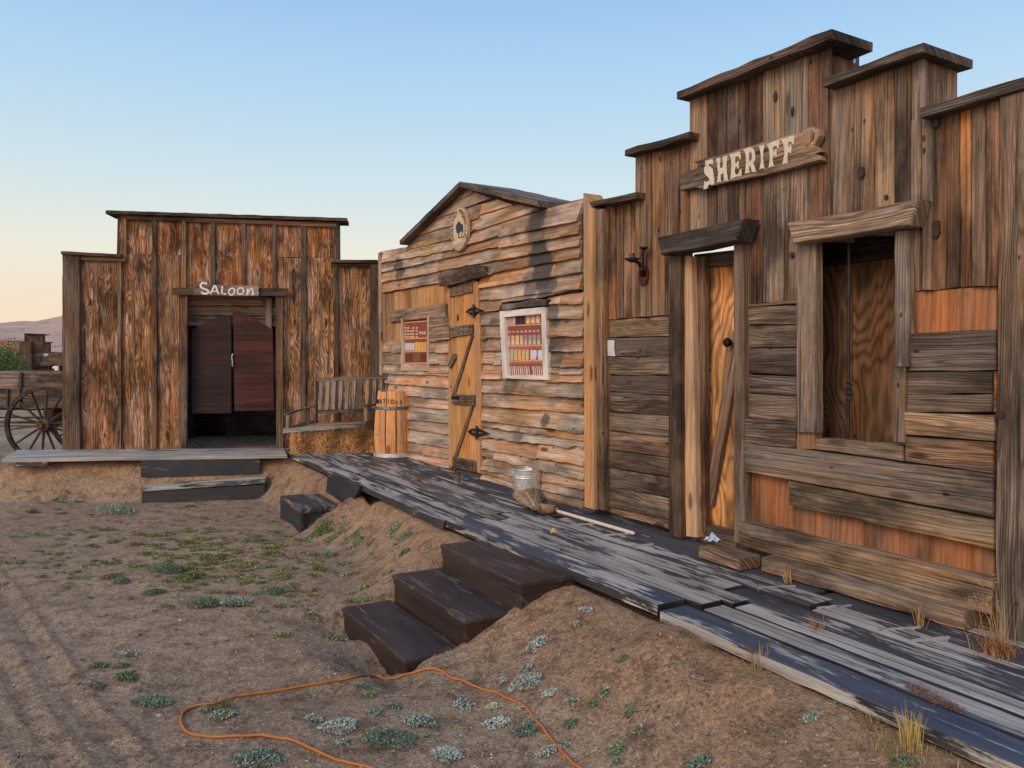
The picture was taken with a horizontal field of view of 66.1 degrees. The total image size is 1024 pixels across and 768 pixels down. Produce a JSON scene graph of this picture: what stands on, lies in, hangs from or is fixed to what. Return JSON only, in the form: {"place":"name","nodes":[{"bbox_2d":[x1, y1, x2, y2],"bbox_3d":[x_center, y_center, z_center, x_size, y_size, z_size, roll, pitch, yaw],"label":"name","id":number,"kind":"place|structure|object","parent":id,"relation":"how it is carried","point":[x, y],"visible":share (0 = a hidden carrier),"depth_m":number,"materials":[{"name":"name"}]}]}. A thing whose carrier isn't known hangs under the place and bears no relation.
{"place":"outdoors","nodes":[
{"label":"outdoors","id":0,"kind":"place"},
{"bbox_2d":[0,316,61,355],"bbox_3d":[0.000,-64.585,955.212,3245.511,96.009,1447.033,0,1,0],"label":"hills","id":1,"kind":"structure","parent":0,"point":[51,327],"depth_m":1062.41,"materials":[{"name":"soil"}]},
{"bbox_2d":[17,481,786,762],"bbox_3d":[-2.433,1.366,5.507,3.654,0.493,7.888,-1,2,-31],"label":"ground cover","id":2,"kind":"object","parent":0,"point":[366,653],"visible":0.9,"depth_m":4.11,"materials":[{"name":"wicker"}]},
{"bbox_2d":[0,408,985,767],"bbox_3d":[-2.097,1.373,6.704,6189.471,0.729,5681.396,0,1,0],"label":"ground","id":3,"kind":"structure","parent":0,"point":[36,670],"depth_m":4.05,"materials":[{"name":"gravel"}]},
{"bbox_2d":[0,337,32,370],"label":"green shrub","id":4,"kind":"object","parent":3,"relation":"on","point":[6,364],"visible":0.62,"depth_m":33.69,"materials":[{"name":"green plant"}]},
{"bbox_2d":[0,341,43,370],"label":"brick building","id":5,"kind":"structure","parent":3,"relation":"on","point":[28,345],"depth_m":78.77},
{"bbox_2d":[0,371,62,450],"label":"wagon","id":6,"kind":"object","parent":3,"relation":"on","point":[22,390],"visible":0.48,"depth_m":13.09,"materials":[{"name":"wood"}]},
{"bbox_2d":[24,333,61,370],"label":"false front store","id":7,"kind":"structure","parent":3,"relation":"on","point":[39,344],"depth_m":79.86,"materials":[{"name":"brown wood"}]},
{"bbox_2d":[34,366,61,370],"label":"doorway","id":8,"kind":"structure","parent":7,"relation":"in","point":[36,368],"depth_m":79.88,"materials":[{"name":"brown wood"}]},
{"bbox_2d":[89,681,105,688],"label":"mat plant","id":9,"kind":"object","parent":3,"relation":"on","point":[97,683],"visible":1,"depth_m":3.93,"materials":[{"name":"green plant"}]},
{"bbox_2d":[87,661,109,668],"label":"mat plant","id":10,"kind":"object","parent":3,"relation":"on","point":[101,664],"visible":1,"depth_m":4.15,"materials":[{"name":"green plant"}]},
{"bbox_2d":[94,503,136,515],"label":"mat plant","id":11,"kind":"object","parent":3,"relation":"on","point":[115,508],"visible":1,"depth_m":8.52,"materials":[{"name":"green plant"}]},
{"bbox_2d":[112,576,129,583],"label":"mat plant","id":12,"kind":"object","parent":3,"relation":"on","point":[120,580],"visible":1,"depth_m":5.75,"materials":[{"name":"green plant"}]},
{"bbox_2d":[111,662,130,668],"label":"mat plant","id":13,"kind":"object","parent":3,"relation":"on","point":[121,665],"visible":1,"depth_m":4.14,"materials":[{"name":"green plant"}]},
{"bbox_2d":[113,671,137,681],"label":"mat plant","id":14,"kind":"object","parent":3,"relation":"on","point":[125,673],"visible":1,"depth_m":4.00,"materials":[{"name":"green plant"}]},
{"bbox_2d":[117,650,139,657],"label":"mat plant","id":15,"kind":"object","parent":3,"relation":"on","point":[131,653],"visible":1,"depth_m":4.32,"materials":[{"name":"green plant"}]},
{"bbox_2d":[2,448,286,465],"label":"saloon boardwalk","id":16,"kind":"structure","parent":3,"relation":"on","point":[34,457],"depth_m":9.74,"materials":[{"name":"paint"}]},
{"bbox_2d":[130,693,172,707],"bbox_3d":[-1.721,1.503,3.756,0.192,0.047,0.153,1,2,32],"label":"mat plant","id":17,"kind":"object","parent":3,"relation":"on","point":[149,700],"visible":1,"depth_m":3.74,"materials":[{"name":"green plant"}]},
{"bbox_2d":[141,588,166,595],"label":"mat plant","id":18,"kind":"object","parent":3,"relation":"on","point":[155,590],"visible":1,"depth_m":5.48,"materials":[{"name":"green plant"}]},
{"bbox_2d":[148,562,186,572],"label":"mat plant","id":19,"kind":"object","parent":3,"relation":"on","point":[159,566],"visible":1,"depth_m":6.05,"materials":[{"name":"green plant"}]},
{"bbox_2d":[172,571,202,579],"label":"mat plant","id":20,"kind":"object","parent":3,"relation":"on","point":[193,575],"visible":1,"depth_m":5.91,"materials":[{"name":"green plant"}]},
{"bbox_2d":[185,595,221,608],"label":"mat plant","id":21,"kind":"object","parent":3,"relation":"on","point":[205,600],"visible":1,"depth_m":5.24,"materials":[{"name":"green plant"}]},
{"bbox_2d":[141,459,266,502],"bbox_3d":[-3.723,1.180,9.476,1.510,0.541,0.334,0,1,-7],"label":"black step","id":22,"kind":"object","parent":3,"relation":"on","point":[194,491],"visible":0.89,"depth_m":9.43,"materials":[{"name":"paint"}]},
{"bbox_2d":[198,705,213,713],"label":"mat plant","id":23,"kind":"object","parent":3,"relation":"on","point":[203,709],"visible":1,"depth_m":3.65,"materials":[{"name":"green plant"}]},
{"bbox_2d":[61,210,377,449],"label":"saloon building","id":24,"kind":"structure","parent":3,"relation":"on","point":[157,353],"depth_m":10.64,"materials":[{"name":"brown wood"}]},
{"bbox_2d":[192,315,231,413],"bbox_3d":[-4.094,-0.269,10.730,0.527,1.343,0.030,0,1,-7],"label":"swing door","id":25,"kind":"structure","parent":24,"relation":"in","point":[211,340],"depth_m":10.72,"materials":[{"name":"brown wood"}]},
{"bbox_2d":[193,281,258,295],"bbox_3d":[-3.820,-1.275,10.519,0.852,0.193,0.038,0,1,-7],"label":"saloon sign","id":26,"kind":"object","parent":24,"relation":"attached to","point":[204,288],"visible":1,"depth_m":10.50,"materials":[{"name":"paint"}]},
{"bbox_2d":[231,311,273,410],"bbox_3d":[-3.543,-0.311,10.757,0.554,1.364,0.069,0,1,-7],"label":"swing door","id":27,"kind":"structure","parent":24,"relation":"in","point":[253,354],"depth_m":10.76,"materials":[{"name":"wood"}]},
{"bbox_2d":[205,708,238,721],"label":"mat plant","id":28,"kind":"object","parent":3,"relation":"on","point":[227,711],"visible":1,"depth_m":3.58,"materials":[{"name":"green plant"}]},
{"bbox_2d":[210,689,240,712],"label":"dry grass","id":29,"kind":"structure","parent":3,"relation":"on","point":[222,705],"depth_m":3.65,"materials":[{"name":"plant"}]},
{"bbox_2d":[220,597,251,605],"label":"mat plant","id":30,"kind":"object","parent":3,"relation":"on","point":[236,601],"visible":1,"depth_m":5.24,"materials":[{"name":"green plant"}]},
{"bbox_2d":[228,747,286,767],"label":"mat plant","id":31,"kind":"object","parent":3,"relation":"on","point":[256,752],"visible":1,"depth_m":3.16,"materials":[{"name":"green plant"}]},
{"bbox_2d":[261,586,286,595],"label":"mat plant","id":32,"kind":"object","parent":3,"relation":"on","point":[269,589],"visible":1,"depth_m":5.52,"materials":[{"name":"green plant"}]},
{"bbox_2d":[301,713,323,721],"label":"mat plant","id":33,"kind":"object","parent":3,"relation":"on","point":[316,717],"visible":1,"depth_m":3.53,"materials":[{"name":"grey plant"}]},
{"bbox_2d":[306,526,333,538],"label":"mat plant","id":34,"kind":"object","parent":3,"relation":"on","point":[320,530],"visible":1,"depth_m":7.28,"materials":[{"name":"green plant"}]},
{"bbox_2d":[280,474,361,532],"bbox_3d":[-1.973,1.250,7.903,0.511,0.604,1.160,-1,2,-35],"label":"tilted black step","id":35,"kind":"object","parent":3,"relation":"on","point":[300,512],"visible":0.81,"depth_m":7.85,"materials":[{"name":"paint"}]},
{"bbox_2d":[318,550,338,557],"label":"mat plant","id":36,"kind":"object","parent":3,"relation":"on","point":[326,553],"visible":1,"depth_m":6.50,"materials":[{"name":"green plant"}]},
{"bbox_2d":[289,429,374,460],"bbox_3d":[-2.194,0.783,10.195,1.311,0.399,0.520,0,1,-7],"label":"hay bale","id":37,"kind":"object","parent":3,"relation":"on","point":[321,442],"visible":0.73,"depth_m":9.97,"materials":[{"name":"plant"}]},
{"bbox_2d":[282,374,387,433],"bbox_3d":[-2.259,0.247,10.107,1.262,0.764,0.509,0,1,13],"label":"slatted bench","id":38,"kind":"object","parent":37,"relation":"on","point":[312,425],"visible":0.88,"depth_m":10.25,"materials":[{"name":"brown wood"}]},
{"bbox_2d":[316,717,356,734],"bbox_3d":[-0.771,1.492,3.462,0.178,0.042,0.152,0,1,0],"label":"mat plant","id":39,"kind":"object","parent":3,"relation":"on","point":[340,724],"visible":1,"depth_m":3.44,"materials":[{"name":"grey plant"}]},
{"bbox_2d":[334,738,348,744],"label":"mat plant","id":40,"kind":"object","parent":3,"relation":"on","point":[340,742],"visible":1,"depth_m":3.32,"materials":[{"name":"grey plant"}]},
{"bbox_2d":[346,536,363,549],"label":"mat plant","id":41,"kind":"object","parent":3,"relation":"on","point":[353,543],"visible":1,"depth_m":6.66,"materials":[{"name":"green plant"}]},
{"bbox_2d":[353,682,368,688],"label":"mat plant","id":42,"kind":"object","parent":3,"relation":"on","point":[361,684],"visible":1,"depth_m":3.92,"materials":[{"name":"green plant"}]},
{"bbox_2d":[362,691,376,698],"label":"mat plant","id":43,"kind":"object","parent":3,"relation":"on","point":[367,694],"visible":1,"depth_m":3.81,"materials":[{"name":"green plant"}]},
{"bbox_2d":[363,705,383,715],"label":"mat plant","id":44,"kind":"object","parent":3,"relation":"on","point":[373,708],"visible":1,"depth_m":3.62,"materials":[{"name":"green plant"}]},
{"bbox_2d":[179,667,582,767],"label":"extension cord","id":45,"kind":"object","parent":3,"relation":"on","point":[559,748],"visible":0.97,"depth_m":3.59,"materials":[{"name":"orange rubber"}]},
{"bbox_2d":[0,489,775,767],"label":"ground cover","id":46,"kind":"object","parent":3,"relation":"on","point":[210,557],"visible":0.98,"depth_m":6.30,"materials":[{"name":"green plant"}]},
{"bbox_2d":[359,726,419,749],"bbox_3d":[-0.523,1.493,3.349,0.265,0.061,0.200,0,1,0],"label":"mat plant","id":47,"kind":"object","parent":3,"relation":"on","point":[376,732],"visible":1,"depth_m":3.33,"materials":[{"name":"green plant"}]},
{"bbox_2d":[386,523,400,536],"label":"mat plant","id":48,"kind":"object","parent":3,"relation":"on","point":[392,528],"visible":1,"depth_m":6.43,"materials":[{"name":"green plant"}]},
{"bbox_2d":[385,701,403,709],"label":"mat plant","id":49,"kind":"object","parent":3,"relation":"on","point":[393,704],"visible":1,"depth_m":3.69,"materials":[{"name":"green plant"}]},
{"bbox_2d":[398,530,412,540],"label":"mat plant","id":50,"kind":"object","parent":3,"relation":"on","point":[405,534],"visible":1,"depth_m":6.14,"materials":[{"name":"green plant"}]},
{"bbox_2d":[402,713,439,727],"bbox_3d":[-0.415,1.500,3.527,0.136,0.047,0.170,-1,2,-40],"label":"mat plant","id":51,"kind":"object","parent":3,"relation":"on","point":[420,717],"visible":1,"depth_m":3.51,"materials":[{"name":"grey plant"}]},
{"bbox_2d":[430,745,463,762],"bbox_3d":[-0.267,1.509,3.225,0.151,0.038,0.141,0,1,0],"label":"mat plant","id":52,"kind":"object","parent":3,"relation":"on","point":[448,751],"visible":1,"depth_m":3.21,"materials":[{"name":"grey plant"}]},
{"bbox_2d":[342,540,574,675],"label":"brown steps","id":53,"kind":"structure","parent":3,"relation":"on","point":[469,592],"depth_m":4.75,"materials":[{"name":"paint"}]},
{"bbox_2d":[451,697,474,709],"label":"mat plant","id":54,"kind":"object","parent":3,"relation":"on","point":[461,700],"visible":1,"depth_m":3.71,"materials":[{"name":"grey plant"}]},
{"bbox_2d":[377,181,585,508],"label":"store building","id":55,"kind":"structure","parent":3,"relation":"on","point":[480,349],"depth_m":7.75,"materials":[{"name":"orange wood"}]},
{"bbox_2d":[401,316,430,370],"bbox_3d":[-1.158,-0.477,9.383,0.040,0.648,0.855,-1,2,-31],"label":"window","id":56,"kind":"structure","parent":55,"relation":"in","point":[415,344],"depth_m":9.39,"materials":[{"name":"white wood"}]},
{"bbox_2d":[451,207,470,251],"bbox_3d":[-0.544,-1.622,8.265,0.044,0.458,0.384,-1,2,-31],"label":"oval sign","id":57,"kind":"object","parent":55,"relation":"attached to","point":[460,230],"visible":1,"depth_m":8.22,"materials":[{"name":"brown wood"}]},
{"bbox_2d":[448,280,487,471],"bbox_3d":[-0.462,-0.093,8.181,0.090,1.989,0.928,-1,2,-31],"label":"door","id":58,"kind":"structure","parent":55,"relation":"in","point":[465,432],"depth_m":8.28,"materials":[{"name":"brown wood"}]},
{"bbox_2d":[499,307,551,379],"bbox_3d":[0.115,-0.367,7.223,0.050,0.648,0.864,-1,2,-31],"label":"window","id":59,"kind":"structure","parent":55,"relation":"in","point":[525,342],"depth_m":7.22,"materials":[{"name":"paint"}]},
{"bbox_2d":[485,702,503,709],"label":"mat plant","id":60,"kind":"object","parent":3,"relation":"on","point":[491,706],"visible":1,"depth_m":3.67,"materials":[{"name":"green plant"}]},
{"bbox_2d":[481,715,511,729],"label":"mat plant","id":61,"kind":"object","parent":3,"relation":"on","point":[495,719],"visible":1,"depth_m":3.52,"materials":[{"name":"grey plant"}]},
{"bbox_2d":[509,723,537,736],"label":"mat plant","id":62,"kind":"object","parent":3,"relation":"on","point":[526,731],"visible":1,"depth_m":3.41,"materials":[{"name":"green plant"}]},
{"bbox_2d":[507,672,541,691],"bbox_3d":[0.060,1.444,3.816,0.174,0.083,0.150,0,1,0],"label":"mat plant","id":63,"kind":"object","parent":3,"relation":"on","point":[521,681],"visible":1,"depth_m":3.80,"materials":[{"name":"grey plant"}]},
{"bbox_2d":[518,663,535,673],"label":"mat plant","id":64,"kind":"object","parent":3,"relation":"on","point":[526,666],"visible":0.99,"depth_m":3.93,"materials":[{"name":"grey plant"}]},
{"bbox_2d":[523,714,539,723],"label":"mat plant","id":65,"kind":"object","parent":3,"relation":"on","point":[530,719],"visible":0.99,"depth_m":3.50,"materials":[{"name":"green plant"}]},
{"bbox_2d":[523,634,547,653],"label":"mat plant","id":66,"kind":"object","parent":3,"relation":"on","point":[535,640],"visible":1,"depth_m":4.08,"materials":[{"name":"grey plant"}]},
{"bbox_2d":[535,744,556,757],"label":"mat plant","id":67,"kind":"object","parent":3,"relation":"on","point":[551,748],"visible":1,"depth_m":3.24,"materials":[{"name":"grey plant"}]},
{"bbox_2d":[540,688,558,698],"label":"mat plant","id":68,"kind":"object","parent":3,"relation":"on","point":[552,691],"visible":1,"depth_m":3.66,"materials":[{"name":"grey plant"}]},
{"bbox_2d":[558,741,570,747],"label":"mat plant","id":69,"kind":"object","parent":3,"relation":"on","point":[565,743],"visible":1,"depth_m":3.27,"materials":[{"name":"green plant"}]},
{"bbox_2d":[562,696,576,705],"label":"mat plant","id":70,"kind":"object","parent":3,"relation":"on","point":[571,699],"visible":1,"depth_m":3.54,"materials":[{"name":"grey plant"}]},
{"bbox_2d":[563,717,577,729],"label":"mat plant","id":71,"kind":"object","parent":3,"relation":"on","point":[572,721],"visible":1,"depth_m":3.41,"materials":[{"name":"green plant"}]},
{"bbox_2d":[570,620,580,628],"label":"mat plant","id":72,"kind":"object","parent":3,"relation":"on","point":[575,623],"visible":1,"depth_m":4.09,"materials":[{"name":"green plant"}]},
{"bbox_2d":[578,606,592,612],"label":"mat plant","id":73,"kind":"object","parent":3,"relation":"on","point":[587,608],"visible":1,"depth_m":4.21,"materials":[{"name":"grey plant"}]},
{"bbox_2d":[585,699,597,708],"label":"mat plant","id":74,"kind":"object","parent":3,"relation":"on","point":[591,703],"visible":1,"depth_m":3.47,"materials":[{"name":"green plant"}]},
{"bbox_2d":[596,686,610,698],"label":"mat plant","id":75,"kind":"object","parent":3,"relation":"on","point":[603,690],"visible":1,"depth_m":3.50,"materials":[{"name":"green plant"}]},
{"bbox_2d":[603,741,626,755],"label":"mat plant","id":76,"kind":"object","parent":3,"relation":"on","point":[615,750],"visible":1,"depth_m":3.12,"materials":[{"name":"green plant"}]},
{"bbox_2d":[610,756,622,765],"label":"mat plant","id":77,"kind":"object","parent":3,"relation":"on","point":[617,759],"visible":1,"depth_m":3.06,"materials":[{"name":"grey plant"}]},
{"bbox_2d":[614,653,627,662],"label":"mat plant","id":78,"kind":"object","parent":3,"relation":"on","point":[618,659],"visible":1,"depth_m":3.61,"materials":[{"name":"green plant"}]},
{"bbox_2d":[623,706,635,715],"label":"mat plant","id":79,"kind":"object","parent":3,"relation":"on","point":[629,709],"visible":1,"depth_m":3.34,"materials":[{"name":"green plant"}]},
{"bbox_2d":[630,724,645,736],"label":"mat plant","id":80,"kind":"object","parent":3,"relation":"on","point":[635,729],"visible":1,"depth_m":3.21,"materials":[{"name":"green plant"}]},
{"bbox_2d":[286,451,1023,767],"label":"boardwalk","id":81,"kind":"structure","parent":3,"relation":"on","point":[870,658],"depth_m":3.91,"materials":[{"name":"paint"}]},
{"bbox_2d":[373,390,409,457],"bbox_3d":[-1.453,0.482,9.739,0.524,0.804,0.524,0,1,0],"label":"barrel","id":82,"kind":"object","parent":81,"relation":"on","point":[391,432],"visible":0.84,"depth_m":9.52,"materials":[{"name":"brown wood"}]},
{"bbox_2d":[512,466,541,495],"bbox_3d":[0.139,0.874,7.051,0.287,0.245,0.287,0,1,0],"label":"bucket","id":83,"kind":"object","parent":81,"relation":"on","point":[525,477],"visible":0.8,"depth_m":6.95,"materials":[{"name":"metal"}]},
{"bbox_2d":[513,488,634,534],"bbox_3d":[0.330,0.980,6.241,0.441,0.124,1.772,-1,1,-22],"label":"broom","id":84,"kind":"object","parent":81,"relation":"on","point":[533,498],"visible":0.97,"depth_m":6.24,"materials":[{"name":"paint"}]},
{"bbox_2d":[699,543,759,570],"bbox_3d":[1.321,1.052,4.803,0.171,0.077,0.346,-1,2,-30],"label":"wood block","id":85,"kind":"object","parent":81,"relation":"on","point":[731,557],"depth_m":4.73,"materials":[{"name":"brown wood"}]},
{"bbox_2d":[704,532,720,542],"bbox_3d":[1.423,1.011,5.242,0.282,0.083,0.091,0,1,13],"label":"plastic scrap","id":86,"kind":"object","parent":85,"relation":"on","point":[712,536],"visible":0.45,"depth_m":5.24,"materials":[{"name":"white plastic"}]},
{"bbox_2d":[761,554,981,629],"bbox_3d":[1.835,1.074,4.154,0.161,0.109,1.162,-1,2,-33],"label":"timber","id":87,"kind":"object","parent":81,"relation":"on","point":[951,615],"visible":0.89,"depth_m":4.01,"materials":[{"name":"brown wood"}]},
{"bbox_2d":[903,679,968,712],"bbox_3d":[1.560,1.160,2.938,0.134,0.024,0.282,0,1,-7],"label":"russet weed","id":88,"kind":"object","parent":81,"relation":"on","point":[937,697],"visible":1,"depth_m":2.93,"materials":[{"name":"plant"}]},
{"bbox_2d":[963,571,1022,651],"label":"dry grass","id":89,"kind":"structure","parent":81,"relation":"on","point":[998,621],"depth_m":3.43,"materials":[{"name":"plant"}]},
{"bbox_2d":[666,652,675,657],"bbox_3d":[0.711,1.220,3.543,0.040,0.022,0.034,1,2,44],"label":"dirt clod","id":90,"kind":"object","parent":3,"relation":"on","point":[670,654],"visible":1,"depth_m":3.53,"materials":[{"name":"soil"}]},
{"bbox_2d":[681,753,712,767],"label":"mat plant","id":91,"kind":"object","parent":3,"relation":"on","point":[698,760],"visible":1,"depth_m":2.93,"materials":[{"name":"green plant"}]},
{"bbox_2d":[736,641,775,671],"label":"dry grass","id":92,"kind":"structure","parent":3,"relation":"on","point":[758,666],"depth_m":3.37,"materials":[{"name":"plant"}]},
{"bbox_2d":[583,29,1023,642],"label":"sheriff building","id":93,"kind":"structure","parent":3,"relation":"on","point":[821,365],"depth_m":4.47,"materials":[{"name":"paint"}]},
{"bbox_2d":[607,340,615,355],"bbox_3d":[0.753,-0.279,6.121,0.007,0.129,0.161,-1,2,-31],"label":"paper scrap","id":94,"kind":"object","parent":93,"relation":"attached to","point":[611,346],"visible":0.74,"depth_m":6.09,"materials":[{"name":"paper"}]},
{"bbox_2d":[624,246,648,285],"bbox_3d":[0.912,-0.857,5.689,0.126,0.280,0.266,1,2,38],"label":"candle sconce","id":95,"kind":"object","parent":93,"relation":"attached to","point":[643,276],"visible":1,"depth_m":5.69,"materials":[{"name":"metal"}]},
{"bbox_2d":[694,250,733,529],"bbox_3d":[1.376,0.060,5.297,0.141,1.900,0.382,-1,2,-40],"label":"door","id":96,"kind":"structure","parent":93,"relation":"in","point":[721,264],"depth_m":5.31,"materials":[{"name":"brown wood"}]},
{"bbox_2d":[680,127,826,191],"bbox_3d":[1.452,-1.367,4.886,0.056,0.216,1.145,-1,2,-31],"label":"sheriff sign","id":97,"kind":"object","parent":93,"relation":"attached to","point":[787,153],"visible":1,"depth_m":4.76,"materials":[{"name":"paint"}]},
{"bbox_2d":[799,711,819,722],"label":"mat plant","id":98,"kind":"object","parent":3,"relation":"on","point":[809,716],"visible":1,"depth_m":2.96,"materials":[{"name":"green plant"}]},
{"bbox_2d":[845,701,885,724],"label":"dry grass","id":99,"kind":"structure","parent":3,"relation":"on","point":[870,717],"depth_m":2.90,"materials":[{"name":"plant"}]},
{"bbox_2d":[852,719,913,758],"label":"dry grass","id":100,"kind":"structure","parent":3,"relation":"on","point":[882,743],"depth_m":2.73,"materials":[{"name":"plant"}]},
{"bbox_2d":[887,753,921,767],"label":"mat plant","id":101,"kind":"object","parent":3,"relation":"on","point":[900,757],"visible":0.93,"depth_m":2.64,"materials":[{"name":"green plant"}]},
{"bbox_2d":[894,699,927,753],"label":"dry grass","id":102,"kind":"structure","parent":3,"relation":"on","point":[908,732],"depth_m":2.69,"materials":[{"name":"plant"}]},
{"bbox_2d":[878,733,977,767],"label":"dry grass","id":103,"kind":"structure","parent":3,"relation":"on","point":[927,755],"depth_m":2.64,"materials":[{"name":"plant"}]},
{"bbox_2d":[0,0,1023,322],"label":"sky","id":104,"kind":"structure","parent":0,"point":[367,113],"materials":[{"name":"blue"}]},
{"bbox_2d":[781,559,792,584],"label":"dry grass","id":105,"kind":"structure","parent":0,"point":[786,581],"depth_m":4.37,"materials":[{"name":"plant"}]},
{"bbox_2d":[807,613,823,631],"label":"dry grass","id":106,"kind":"structure","parent":0,"point":[814,626],"depth_m":3.65,"materials":[{"name":"plant"}]},
{"bbox_2d":[907,604,935,627],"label":"dry grass","id":107,"kind":"structure","parent":0,"point":[919,620],"depth_m":3.69,"materials":[{"name":"plant"}]},
{"bbox_2d":[961,623,1023,663],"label":"dry grass","id":108,"kind":"structure","parent":0,"point":[993,648],"depth_m":3.33,"materials":[{"name":"plant"}]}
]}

